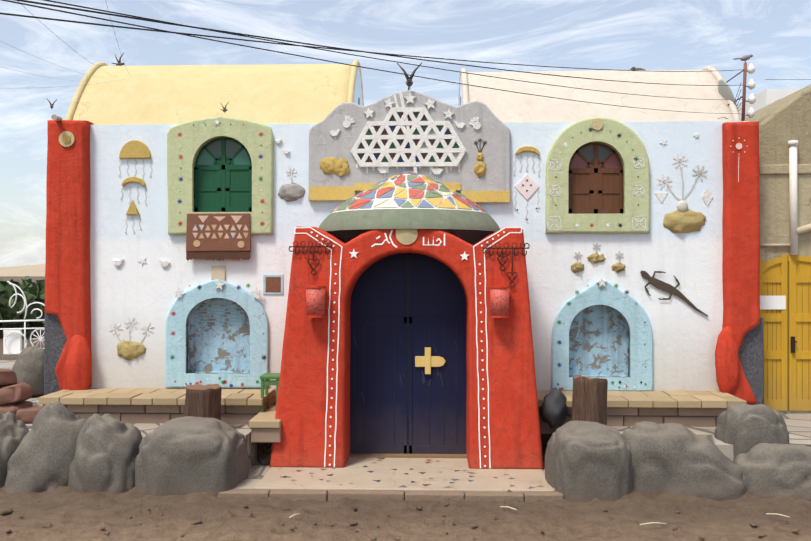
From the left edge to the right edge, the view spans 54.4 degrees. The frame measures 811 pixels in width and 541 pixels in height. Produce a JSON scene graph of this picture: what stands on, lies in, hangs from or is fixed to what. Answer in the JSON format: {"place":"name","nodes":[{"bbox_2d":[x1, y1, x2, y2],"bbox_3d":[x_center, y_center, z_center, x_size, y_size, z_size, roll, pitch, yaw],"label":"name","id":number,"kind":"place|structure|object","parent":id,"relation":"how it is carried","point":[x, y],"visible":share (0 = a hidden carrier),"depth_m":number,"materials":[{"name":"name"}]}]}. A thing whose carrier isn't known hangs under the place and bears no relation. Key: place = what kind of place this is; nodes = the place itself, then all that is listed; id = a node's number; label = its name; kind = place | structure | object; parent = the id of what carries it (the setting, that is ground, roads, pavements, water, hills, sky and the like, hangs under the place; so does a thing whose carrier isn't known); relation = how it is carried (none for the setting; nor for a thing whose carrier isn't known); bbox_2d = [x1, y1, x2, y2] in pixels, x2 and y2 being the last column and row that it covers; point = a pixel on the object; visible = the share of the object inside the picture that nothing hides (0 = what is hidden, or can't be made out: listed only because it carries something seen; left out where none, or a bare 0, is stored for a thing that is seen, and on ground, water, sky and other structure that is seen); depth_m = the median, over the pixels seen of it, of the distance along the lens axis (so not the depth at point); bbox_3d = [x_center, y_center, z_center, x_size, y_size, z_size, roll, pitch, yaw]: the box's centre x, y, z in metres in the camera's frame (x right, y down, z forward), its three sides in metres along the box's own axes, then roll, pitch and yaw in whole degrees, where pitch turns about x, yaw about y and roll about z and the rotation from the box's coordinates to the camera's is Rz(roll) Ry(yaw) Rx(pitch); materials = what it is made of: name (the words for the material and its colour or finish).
{"place":"outdoors","nodes":[
{"label":"outdoors","id":0,"kind":"place"},
{"bbox_2d":[0,264,44,275],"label":"hills","id":1,"kind":"structure","parent":0,"point":[34,270],"depth_m":323.40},
{"bbox_2d":[0,486,810,540],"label":"dirt","id":2,"kind":"structure","parent":0,"point":[624,517],"depth_m":7.38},
{"bbox_2d":[0,499,799,540],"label":"clods","id":3,"kind":"object","parent":2,"relation":"on","point":[49,525],"visible":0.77,"depth_m":7.10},
{"bbox_2d":[714,403,788,460],"bbox_3d":[3.742,1.920,8.501,0.718,0.997,0.614,0,0,2],"label":"boulder","id":4,"kind":"object","parent":2,"relation":"on","point":[743,428],"visible":0.4,"depth_m":8.29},
{"bbox_2d":[0,276,810,540],"bbox_3d":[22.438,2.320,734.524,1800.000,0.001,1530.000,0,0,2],"label":"ground","id":5,"kind":"structure","parent":0,"point":[497,532],"depth_m":7.01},
{"bbox_2d":[0,412,28,486],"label":"boulder","id":6,"kind":"object","parent":5,"relation":"on","point":[14,430],"visible":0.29,"depth_m":8.43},
{"bbox_2d":[0,276,41,292],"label":"foliage","id":7,"kind":"object","parent":5,"relation":"on","point":[27,282],"depth_m":30.89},
{"bbox_2d":[0,283,44,337],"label":"shrub","id":8,"kind":"object","parent":5,"relation":"on","point":[7,292],"depth_m":26.70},
{"bbox_2d":[4,401,85,493],"bbox_3d":[-3.800,1.946,8.530,0.936,1.093,1.010,0,0,-19],"label":"boulder","id":9,"kind":"object","parent":5,"relation":"on","point":[41,459],"visible":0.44,"depth_m":8.17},
{"bbox_2d":[68,413,142,492],"bbox_3d":[-3.158,1.989,8.459,0.840,0.954,0.915,0,0,2],"label":"boulder","id":10,"kind":"object","parent":5,"relation":"on","point":[106,451],"visible":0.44,"depth_m":8.13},
{"bbox_2d":[0,360,270,467],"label":"terrace","id":11,"kind":"structure","parent":5,"relation":"on","point":[255,450],"depth_m":9.29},
{"bbox_2d":[0,369,42,422],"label":"reddish rocks","id":12,"kind":"object","parent":11,"relation":"on","point":[14,395],"visible":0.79,"depth_m":9.47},
{"bbox_2d":[0,281,44,353],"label":"railing","id":13,"kind":"object","parent":11,"relation":"on","point":[40,337],"visible":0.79,"depth_m":13.06,"materials":[{"name":"white"}]},
{"bbox_2d":[3,329,21,353],"bbox_3d":[-6.551,1.185,13.150,0.287,0.418,0.050,0,0,2],"label":"panel","id":14,"kind":"object","parent":13,"relation":"attached to","point":[13,342],"visible":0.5,"depth_m":13.12,"materials":[{"name":"white"}]},
{"bbox_2d":[12,346,43,395],"bbox_3d":[-5.486,1.480,11.636,0.654,0.729,0.722,0,0,2],"label":"boulder","id":15,"kind":"object","parent":11,"relation":"on","point":[28,367],"visible":0.5,"depth_m":11.40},
{"bbox_2d":[43,396,274,423],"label":"bench stones","id":16,"kind":"object","parent":11,"relation":"on","point":[132,414],"visible":0.29,"depth_m":9.47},
{"bbox_2d":[44,120,93,394],"bbox_3d":[-4.360,-0.113,10.226,0.606,3.632,0.360,0,0,2],"label":"pillar","id":17,"kind":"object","parent":16,"relation":"on","point":[67,286],"depth_m":10.05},
{"bbox_2d":[64,335,91,389],"bbox_3d":[-4.167,1.225,10.062,0.345,0.838,0.220,0,0,2],"label":"pillar base bulge","id":18,"kind":"object","parent":17,"relation":"attached to","point":[77,368],"visible":0.88,"depth_m":9.99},
{"bbox_2d":[39,388,274,405],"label":"bench slabs","id":19,"kind":"structure","parent":16,"relation":"on","point":[158,396],"depth_m":9.48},
{"bbox_2d":[183,384,221,419],"bbox_3d":[-2.322,1.599,8.996,0.443,0.577,0.459,0,0,2],"label":"stump","id":20,"kind":"object","parent":11,"relation":"on","point":[204,401],"visible":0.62,"depth_m":8.82,"materials":[{"name":"brown wood"}]},
{"bbox_2d":[135,416,248,496],"bbox_3d":[-2.262,2.023,8.447,1.108,0.868,0.977,0,0,2],"label":"boulder","id":21,"kind":"object","parent":5,"relation":"on","point":[183,455],"visible":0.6,"depth_m":8.01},
{"bbox_2d":[233,445,271,488],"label":"pavement","id":22,"kind":"structure","parent":5,"relation":"on","point":[259,468],"depth_m":8.78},
{"bbox_2d":[218,489,562,502],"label":"kerb","id":23,"kind":"structure","parent":5,"relation":"on","point":[377,495],"depth_m":7.93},
{"bbox_2d":[254,458,553,496],"bbox_3d":[-0.001,2.293,8.791,3.060,0.130,1.500,0,0,2],"label":"entrance landing","id":24,"kind":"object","parent":5,"relation":"on","point":[355,473],"visible":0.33,"depth_m":8.49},
{"bbox_2d":[270,226,543,469],"bbox_3d":[0.023,0.858,9.494,3.099,2.780,1.252,0,0,2],"label":"porch","id":25,"kind":"object","parent":24,"relation":"on","point":[515,433],"depth_m":8.93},
{"bbox_2d":[251,427,280,442],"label":"stone block","id":26,"kind":"structure","parent":25,"relation":"on","point":[265,435],"depth_m":8.87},
{"bbox_2d":[249,405,280,427],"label":"step slab","id":27,"kind":"structure","parent":26,"relation":"on","point":[266,418],"depth_m":8.87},
{"bbox_2d":[260,373,279,411],"bbox_3d":[-1.609,1.473,9.521,0.240,0.430,0.300,0,0,2],"label":"stool","id":28,"kind":"object","parent":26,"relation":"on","point":[266,382],"visible":0.58,"depth_m":9.38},
{"bbox_2d":[289,241,332,274],"bbox_3d":[-1.081,-0.142,8.972,0.502,0.393,0.026,0,0,2],"label":"ornament","id":29,"kind":"object","parent":25,"relation":"attached to","point":[310,251],"visible":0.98,"depth_m":8.97,"materials":[{"name":"grey metal"}]},
{"bbox_2d":[306,288,325,315],"bbox_3d":[-1.012,0.349,8.880,0.224,0.330,0.224,0,0,2],"label":"lantern","id":30,"kind":"object","parent":25,"relation":"attached to","point":[315,300],"visible":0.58,"depth_m":8.79,"materials":[{"name":"metal"}]},
{"bbox_2d":[396,229,417,244],"bbox_3d":[0.013,-0.418,8.969,0.250,0.250,0.048,0,0,2],"label":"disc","id":31,"kind":"object","parent":25,"relation":"attached to","point":[406,236],"visible":0.79,"depth_m":8.96,"materials":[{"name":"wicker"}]},
{"bbox_2d":[350,253,466,445],"bbox_3d":[0.034,1.016,9.520,1.473,2.513,0.060,0,0,2],"label":"door","id":32,"kind":"structure","parent":25,"relation":"attached to","point":[437,290],"depth_m":9.49,"materials":[{"name":"blue"}]},
{"bbox_2d":[354,253,444,444],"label":"door plank grooves","id":33,"kind":"object","parent":32,"relation":"attached to","point":[407,371],"depth_m":9.49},
{"bbox_2d":[350,256,465,453],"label":"door rails","id":34,"kind":"object","parent":32,"relation":"attached to","point":[405,448],"depth_m":9.48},
{"bbox_2d":[415,356,445,366],"bbox_3d":[0.300,1.093,9.467,0.367,0.126,0.030,0,0,2],"label":"lock","id":35,"kind":"object","parent":32,"relation":"attached to","point":[437,361],"visible":0.96,"depth_m":9.45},
{"bbox_2d":[319,171,499,231],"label":"dome","id":36,"kind":"structure","parent":25,"relation":"on","point":[414,217],"depth_m":9.16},
{"bbox_2d":[337,175,461,209],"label":"dome mosaic tiles","id":37,"kind":"object","parent":36,"relation":"on","point":[407,203],"visible":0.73,"depth_m":9.54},
{"bbox_2d":[333,171,474,210],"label":"dome mosaic tiles","id":38,"kind":"object","parent":36,"relation":"on","point":[446,203],"visible":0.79,"depth_m":9.34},
{"bbox_2d":[331,170,478,212],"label":"dome mosaic tiles","id":39,"kind":"object","parent":36,"relation":"on","point":[423,203],"visible":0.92,"depth_m":9.42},
{"bbox_2d":[361,190,449,207],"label":"dome mosaic tiles","id":40,"kind":"object","parent":36,"relation":"on","point":[389,203],"visible":0.9,"depth_m":9.22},
{"bbox_2d":[349,171,484,210],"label":"dome mosaic tiles","id":41,"kind":"object","parent":36,"relation":"on","point":[412,192],"visible":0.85,"depth_m":9.50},
{"bbox_2d":[490,288,509,315],"bbox_3d":[1.053,0.349,8.816,0.224,0.330,0.224,0,0,2],"label":"lantern","id":42,"kind":"object","parent":25,"relation":"attached to","point":[499,301],"visible":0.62,"depth_m":8.73,"materials":[{"name":"red ceramic"}]},
{"bbox_2d":[483,242,529,286],"bbox_3d":[1.137,-0.065,8.900,0.530,0.511,0.030,0,0,2],"label":"ornament","id":43,"kind":"object","parent":25,"relation":"attached to","point":[506,256],"visible":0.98,"depth_m":8.90,"materials":[{"name":"grey metal"}]},
{"bbox_2d":[349,453,466,457],"bbox_3d":[0.029,2.220,9.440,1.480,0.035,0.140,0,0,2],"label":"threshold","id":44,"kind":"object","parent":24,"relation":"on","point":[362,455],"visible":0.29,"depth_m":9.39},
{"bbox_2d":[89,121,748,446],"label":"wall","id":45,"kind":"structure","parent":5,"relation":"on","point":[685,335],"depth_m":10.12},
{"bbox_2d":[117,340,145,360],"bbox_3d":[-3.538,1.027,10.182,0.381,0.271,0.125,0,0,2],"label":"mound","id":46,"kind":"object","parent":45,"relation":"attached to","point":[128,350],"visible":1,"depth_m":10.15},
{"bbox_2d":[119,140,150,158],"bbox_3d":[-3.484,-1.562,10.162,0.410,0.236,0.045,0,0,2],"label":"wall ornament","id":47,"kind":"object","parent":45,"relation":"attached to","point":[134,149],"visible":0.96,"depth_m":10.14,"materials":[{"name":"gold metal"}]},
{"bbox_2d":[165,279,268,387],"bbox_3d":[-2.419,0.809,10.146,1.335,1.398,0.100,0,0,2],"label":"niche frame","id":48,"kind":"object","parent":45,"relation":"attached to","point":[182,307],"visible":0.77,"depth_m":10.10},
{"bbox_2d":[211,266,224,280],"bbox_3d":[-2.404,0.036,10.133,0.174,0.195,0.035,0,0,2],"label":"square tile","id":49,"kind":"object","parent":45,"relation":"attached to","point":[218,272],"visible":0.9,"depth_m":10.12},
{"bbox_2d":[193,304,244,321],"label":"louvres","id":50,"kind":"object","parent":45,"relation":"attached to","point":[218,314],"visible":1,"depth_m":10.30,"materials":[{"name":"blue"}]},
{"bbox_2d":[167,116,273,234],"bbox_3d":[-2.378,-1.217,10.135,1.372,1.517,0.120,0,0,2],"label":"frame","id":51,"kind":"object","parent":45,"relation":"attached to","point":[191,140],"visible":0.77,"depth_m":10.08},
{"bbox_2d":[186,213,250,250],"bbox_3d":[-2.386,-0.486,10.060,0.836,0.483,0.030,0,0,2],"label":"panel","id":52,"kind":"object","parent":51,"relation":"hanging from","point":[218,243],"visible":0.94,"depth_m":10.04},
{"bbox_2d":[186,251,250,260],"bbox_3d":[-2.385,-0.190,10.062,0.830,0.133,0.015,0,0,2],"label":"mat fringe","id":53,"kind":"object","parent":52,"relation":"attached to","point":[218,255],"visible":1,"depth_m":10.05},
{"bbox_2d":[193,216,247,237],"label":"decorations","id":54,"kind":"object","parent":52,"relation":"attached to","point":[236,219],"visible":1,"depth_m":10.04},
{"bbox_2d":[198,158,248,207],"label":"shutter panels","id":55,"kind":"object","parent":45,"relation":"attached to","point":[208,178],"visible":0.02,"depth_m":10.21,"materials":[{"name":"green wood"}]},
{"bbox_2d":[197,149,214,164],"bbox_3d":[-2.585,-1.467,10.210,0.248,0.238,0.005,0,0,2],"label":"window pane","id":56,"kind":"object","parent":55,"relation":"attached to","point":[205,157],"visible":1,"depth_m":10.21,"materials":[{"name":"teal"}]},
{"bbox_2d":[195,137,251,211],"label":"window shutters","id":57,"kind":"object","parent":55,"relation":"attached to","point":[223,189],"visible":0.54,"depth_m":10.19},
{"bbox_2d":[226,140,240,157],"bbox_3d":[-2.230,-1.575,10.199,0.237,0.252,0.005,0,0,2],"label":"window pane","id":58,"kind":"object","parent":55,"relation":"attached to","point":[232,148],"visible":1,"depth_m":10.20,"materials":[{"name":"grey"}]},
{"bbox_2d":[232,149,249,164],"bbox_3d":[-2.123,-1.467,10.195,0.248,0.238,0.005,0,0,2],"label":"window pane","id":59,"kind":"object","parent":55,"relation":"attached to","point":[241,157],"visible":1,"depth_m":10.19,"materials":[{"name":"teal"}]},
{"bbox_2d":[263,274,282,293],"bbox_3d":[-1.697,0.179,10.119,0.256,0.256,0.015,0,0,2],"label":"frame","id":60,"kind":"object","parent":45,"relation":"attached to","point":[269,275],"visible":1,"depth_m":10.11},
{"bbox_2d":[266,277,280,291],"bbox_3d":[-1.697,0.179,10.111,0.195,0.195,0.006,0,0,2],"label":"plaque","id":61,"kind":"object","parent":60,"relation":"attached to","point":[273,284],"visible":1,"depth_m":10.11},
{"bbox_2d":[278,183,304,201],"bbox_3d":[-1.457,-1.005,10.113,0.360,0.245,0.113,0,0,2],"label":"rock","id":62,"kind":"object","parent":45,"relation":"attached to","point":[290,192],"visible":0.96,"depth_m":10.09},
{"bbox_2d":[109,119,707,342],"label":"wall decorations","id":63,"kind":"object","parent":45,"relation":"attached to","point":[256,292],"depth_m":10.02},
{"bbox_2d":[309,90,510,200],"bbox_3d":[0.051,-1.586,10.160,2.573,1.418,0.300,0,0,2],"label":"grey panel","id":64,"kind":"object","parent":45,"relation":"attached to","point":[493,130],"visible":0.6,"depth_m":10.00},
{"bbox_2d":[320,157,338,173],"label":"rock","id":65,"kind":"object","parent":64,"relation":"attached to","point":[328,165],"visible":0.83,"depth_m":10.02,"materials":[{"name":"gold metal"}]},
{"bbox_2d":[309,186,354,200],"bbox_3d":[-0.935,-0.978,10.032,0.583,0.183,0.020,0,0,2],"label":"decorative band","id":66,"kind":"object","parent":64,"relation":"attached to","point":[331,193],"visible":0.9,"depth_m":10.02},
{"bbox_2d":[335,157,349,176],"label":"rock","id":67,"kind":"object","parent":64,"relation":"attached to","point":[342,168],"visible":0.88,"depth_m":10.01,"materials":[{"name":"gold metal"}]},
{"bbox_2d":[357,112,451,158],"bbox_3d":[-0.013,-1.692,10.008,1.280,0.676,0.004,0,0,2],"label":"glass","id":68,"kind":"object","parent":64,"relation":"attached to","point":[400,142],"visible":0.19,"depth_m":10.01,"materials":[{"name":"brown"}]},
{"bbox_2d":[366,112,443,161],"bbox_3d":[-0.013,-1.690,10.008,1.080,0.681,0.004,0,0,2],"label":"glass","id":69,"kind":"object","parent":64,"relation":"attached to","point":[416,141],"visible":0.21,"depth_m":10.01,"materials":[{"name":"red"}]},
{"bbox_2d":[330,93,480,178],"bbox_3d":[-0.010,-1.713,9.998,1.924,1.094,0.030,0,0,2],"label":"star ornament","id":70,"kind":"object","parent":64,"relation":"attached to","point":[474,122],"visible":0.94,"depth_m":9.98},
{"bbox_2d":[356,91,459,174],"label":"drips","id":71,"kind":"object","parent":64,"relation":"attached to","point":[407,126],"visible":0.58,"depth_m":9.99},
{"bbox_2d":[355,183,460,190],"bbox_3d":[0.026,-1.058,10.002,1.344,0.102,0.020,0,0,2],"label":"decorative band","id":72,"kind":"object","parent":64,"relation":"attached to","point":[365,186],"visible":0.17,"depth_m":10.01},
{"bbox_2d":[351,107,465,166],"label":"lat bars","id":73,"kind":"object","parent":64,"relation":"attached to","point":[407,137],"visible":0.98,"depth_m":9.97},
{"bbox_2d":[365,126,458,161],"bbox_3d":[0.087,-1.603,10.005,1.280,0.508,0.004,0,0,2],"label":"glass","id":74,"kind":"object","parent":64,"relation":"attached to","point":[416,132],"visible":0.15,"depth_m":10.00,"materials":[{"name":"green"}]},
{"bbox_2d":[461,191,509,202],"bbox_3d":[1.009,-0.932,9.972,0.621,0.152,0.020,0,0,2],"label":"decorative band","id":75,"kind":"object","parent":64,"relation":"attached to","point":[489,196],"visible":0.73,"depth_m":9.96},
{"bbox_2d":[515,174,538,199],"bbox_3d":[1.544,-1.060,10.018,0.307,0.338,0.020,0,0,2],"label":"diamond ornament","id":76,"kind":"object","parent":45,"relation":"attached to","point":[521,189],"visible":1,"depth_m":10.01,"materials":[{"name":"pink"}]},
{"bbox_2d":[572,162,619,208],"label":"shutter panels","id":77,"kind":"object","parent":45,"relation":"attached to","point":[610,181],"visible":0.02,"depth_m":10.05,"materials":[{"name":"brown wood"}]},
{"bbox_2d":[568,143,622,213],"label":"window shutters","id":78,"kind":"object","parent":77,"relation":"attached to","point":[595,191],"visible":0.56,"depth_m":10.04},
{"bbox_2d":[545,117,649,233],"bbox_3d":[2.428,-1.203,9.986,1.304,1.469,0.120,0,0,2],"label":"window frame","id":79,"kind":"object","parent":45,"relation":"attached to","point":[566,222],"visible":0.98,"depth_m":9.93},
{"bbox_2d":[551,279,652,391],"bbox_3d":[2.487,0.815,9.994,1.273,1.428,0.100,0,0,2],"label":"frame","id":80,"kind":"object","parent":45,"relation":"attached to","point":[635,316],"visible":0.79,"depth_m":9.94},
{"bbox_2d":[640,271,707,315],"bbox_3d":[3.392,0.288,9.953,0.842,0.576,0.030,0,0,2],"label":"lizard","id":81,"kind":"object","parent":45,"relation":"attached to","point":[662,285],"visible":0.94,"depth_m":9.94},
{"bbox_2d":[663,209,705,232],"bbox_3d":[3.523,-0.630,9.962,0.542,0.313,0.145,0,0,2],"label":"mound","id":82,"kind":"object","parent":45,"relation":"attached to","point":[687,221],"visible":0.96,"depth_m":9.93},
{"bbox_2d":[718,70,748,118],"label":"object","id":83,"kind":"object","parent":45,"relation":"on","point":[737,93],"visible":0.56,"depth_m":10.18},
{"bbox_2d":[0,12,744,71],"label":"wire","id":84,"kind":"object","parent":83,"relation":"attached to","point":[302,45],"visible":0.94,"depth_m":3.69,"materials":[{"name":"black"}]},
{"bbox_2d":[1,0,745,113],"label":"wire","id":85,"kind":"object","parent":83,"relation":"attached to","point":[300,55],"visible":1,"depth_m":3.36,"materials":[{"name":"black"}]},
{"bbox_2d":[14,0,736,85],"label":"wire","id":86,"kind":"object","parent":83,"relation":"attached to","point":[27,1],"visible":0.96,"depth_m":3.71,"materials":[{"name":"black"}]},
{"bbox_2d":[43,0,718,99],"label":"wire","id":87,"kind":"object","parent":83,"relation":"attached to","point":[318,48],"visible":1,"depth_m":3.50,"materials":[{"name":"black"}]},
{"bbox_2d":[747,63,755,117],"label":"insulators","id":88,"kind":"object","parent":83,"relation":"attached to","point":[751,85],"visible":1,"depth_m":10.15,"materials":[{"name":"white"}]},
{"bbox_2d":[722,121,763,404],"bbox_3d":[4.232,-0.073,9.960,0.529,3.572,0.360,0,0,2],"label":"pillar","id":89,"kind":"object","parent":45,"relation":"attached to","point":[741,255],"depth_m":9.78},
{"bbox_2d":[715,326,738,393],"bbox_3d":[3.994,1.137,9.804,0.279,0.885,0.221,0,0,2],"label":"pillar base bulge","id":90,"kind":"object","parent":89,"relation":"attached to","point":[727,364],"visible":0.96,"depth_m":9.73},
{"bbox_2d":[741,63,746,120],"bbox_3d":[4.375,-2.280,10.186,0.076,0.799,0.044,0,0,2],"label":"mast","id":91,"kind":"object","parent":89,"relation":"on","point":[744,91],"visible":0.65,"depth_m":10.17,"materials":[{"name":"brown metal"}]},
{"bbox_2d":[545,421,633,501],"bbox_3d":[1.930,2.026,8.301,0.884,0.840,1.024,0,0,2],"label":"boulder","id":92,"kind":"object","parent":5,"relation":"on","point":[587,461],"visible":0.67,"depth_m":7.84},
{"bbox_2d":[621,421,746,500],"bbox_3d":[2.870,2.020,8.336,1.446,0.861,0.962,0,0,2],"label":"boulder","id":93,"kind":"object","parent":5,"relation":"on","point":[674,459],"visible":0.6,"depth_m":7.97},
{"bbox_2d":[733,443,810,500],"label":"boulder","id":94,"kind":"object","parent":5,"relation":"on","point":[770,470],"visible":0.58,"depth_m":7.94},
{"bbox_2d":[0,0,810,266],"label":"sky","id":95,"kind":"structure","parent":0,"point":[591,34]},
{"bbox_2d":[549,413,810,460],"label":"terrace","id":96,"kind":"structure","parent":0,"point":[798,425],"depth_m":9.00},
{"bbox_2d":[540,387,568,428],"bbox_3d":[1.724,1.597,9.105,0.326,0.464,0.403,0,0,-23],"label":"bundle","id":97,"kind":"object","parent":96,"relation":"on","point":[554,410],"visible":1,"depth_m":8.98,"materials":[{"name":"grey"}]},
{"bbox_2d":[571,375,607,424],"bbox_3d":[2.054,1.530,8.847,0.418,0.716,0.415,0,0,2],"label":"stump","id":98,"kind":"object","parent":96,"relation":"on","point":[589,399],"visible":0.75,"depth_m":8.71,"materials":[{"name":"brown wood"}]},
{"bbox_2d":[538,407,726,433],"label":"bench stones","id":99,"kind":"object","parent":96,"relation":"on","point":[632,418],"visible":0.29,"depth_m":9.29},
{"bbox_2d":[537,390,746,407],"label":"bench slabs","id":100,"kind":"structure","parent":99,"relation":"on","point":[669,399],"depth_m":9.29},
{"bbox_2d":[745,84,810,164],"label":"neighbouring building","id":101,"kind":"structure","parent":96,"relation":"on","point":[783,121],"depth_m":10.17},
{"bbox_2d":[759,174,810,413],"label":"wall","id":102,"kind":"structure","parent":101,"relation":"attached to","point":[774,212],"depth_m":10.14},
{"bbox_2d":[759,164,810,174],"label":"horizontal wall band","id":103,"kind":"object","parent":102,"relation":"attached to","point":[780,169],"visible":0.73,"depth_m":10.11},
{"bbox_2d":[760,255,810,410],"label":"gate frame","id":104,"kind":"object","parent":102,"relation":"attached to","point":[794,403],"visible":0.75,"depth_m":10.12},
{"bbox_2d":[760,296,785,308],"bbox_3d":[4.703,0.411,10.117,0.345,0.178,0.004,0,0,2],"label":"gate sign","id":105,"kind":"object","parent":104,"relation":"attached to","point":[772,302],"visible":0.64,"depth_m":10.12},
{"bbox_2d":[763,261,810,409],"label":"gate panel","id":106,"kind":"structure","parent":102,"relation":"attached to","point":[802,267],"depth_m":10.13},
{"bbox_2d":[767,256,802,409],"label":"gate lines","id":107,"kind":"object","parent":106,"relation":"attached to","point":[787,342],"visible":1,"depth_m":10.14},
{"bbox_2d":[789,145,797,254],"bbox_3d":[4.969,-0.909,10.098,0.103,1.419,0.093,0,0,2],"label":"pipe","id":108,"kind":"object","parent":102,"relation":"attached to","point":[793,199],"visible":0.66,"depth_m":10.06,"materials":[{"name":"white"}]},
{"bbox_2d":[737,89,799,117],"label":"white building","id":109,"kind":"structure","parent":0,"point":[765,97],"depth_m":15.16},
{"bbox_3d":[-0.041,-1.554,11.448,8.795,0.400,2.150,0,0,2],"label":"roof slab","id":110,"kind":"object","parent":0,"visible":0},
{"bbox_2d":[72,64,362,124],"bbox_3d":[-2.539,-2.375,11.390,3.740,1.177,2.458,0,0,2],"label":"vault","id":111,"kind":"object","parent":110,"relation":"on","point":[262,94],"visible":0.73,"depth_m":10.57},
{"bbox_2d":[65,62,107,119],"bbox_3d":[-4.378,-2.400,11.447,0.090,1.239,2.526,0,0,2],"label":"roof vault rim","id":112,"kind":"object","parent":111,"relation":"attached to","point":[79,92],"visible":0.42,"depth_m":10.64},
{"bbox_2d":[347,60,363,105],"bbox_3d":[-0.700,-2.400,11.334,0.090,1.239,2.526,0,0,2],"label":"roof vault rim","id":113,"kind":"object","parent":111,"relation":"attached to","point":[351,85],"visible":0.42,"depth_m":10.66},
{"bbox_2d":[459,70,733,121],"bbox_3d":[2.540,-2.314,11.231,3.493,1.055,2.461,0,0,2],"label":"vault","id":114,"kind":"object","parent":110,"relation":"on","point":[506,106],"visible":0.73,"depth_m":10.41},
{"bbox_2d":[458,68,468,105],"bbox_3d":[0.824,-2.334,11.286,0.090,1.111,2.523,0,0,2],"label":"pipe","id":115,"kind":"object","parent":114,"relation":"attached to","point":[463,77],"visible":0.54,"depth_m":10.62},
{"bbox_2d":[702,66,740,120],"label":"roof edge trim","id":116,"kind":"structure","parent":114,"relation":"attached to","point":[718,77],"depth_m":10.21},
{"bbox_2d":[718,79,736,105],"bbox_3d":[4.202,-2.240,10.291,0.210,0.501,0.295,0,0,2],"label":"satellite dish","id":117,"kind":"object","parent":114,"relation":"attached to","point":[725,93],"visible":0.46,"depth_m":10.23,"materials":[{"name":"grey"}]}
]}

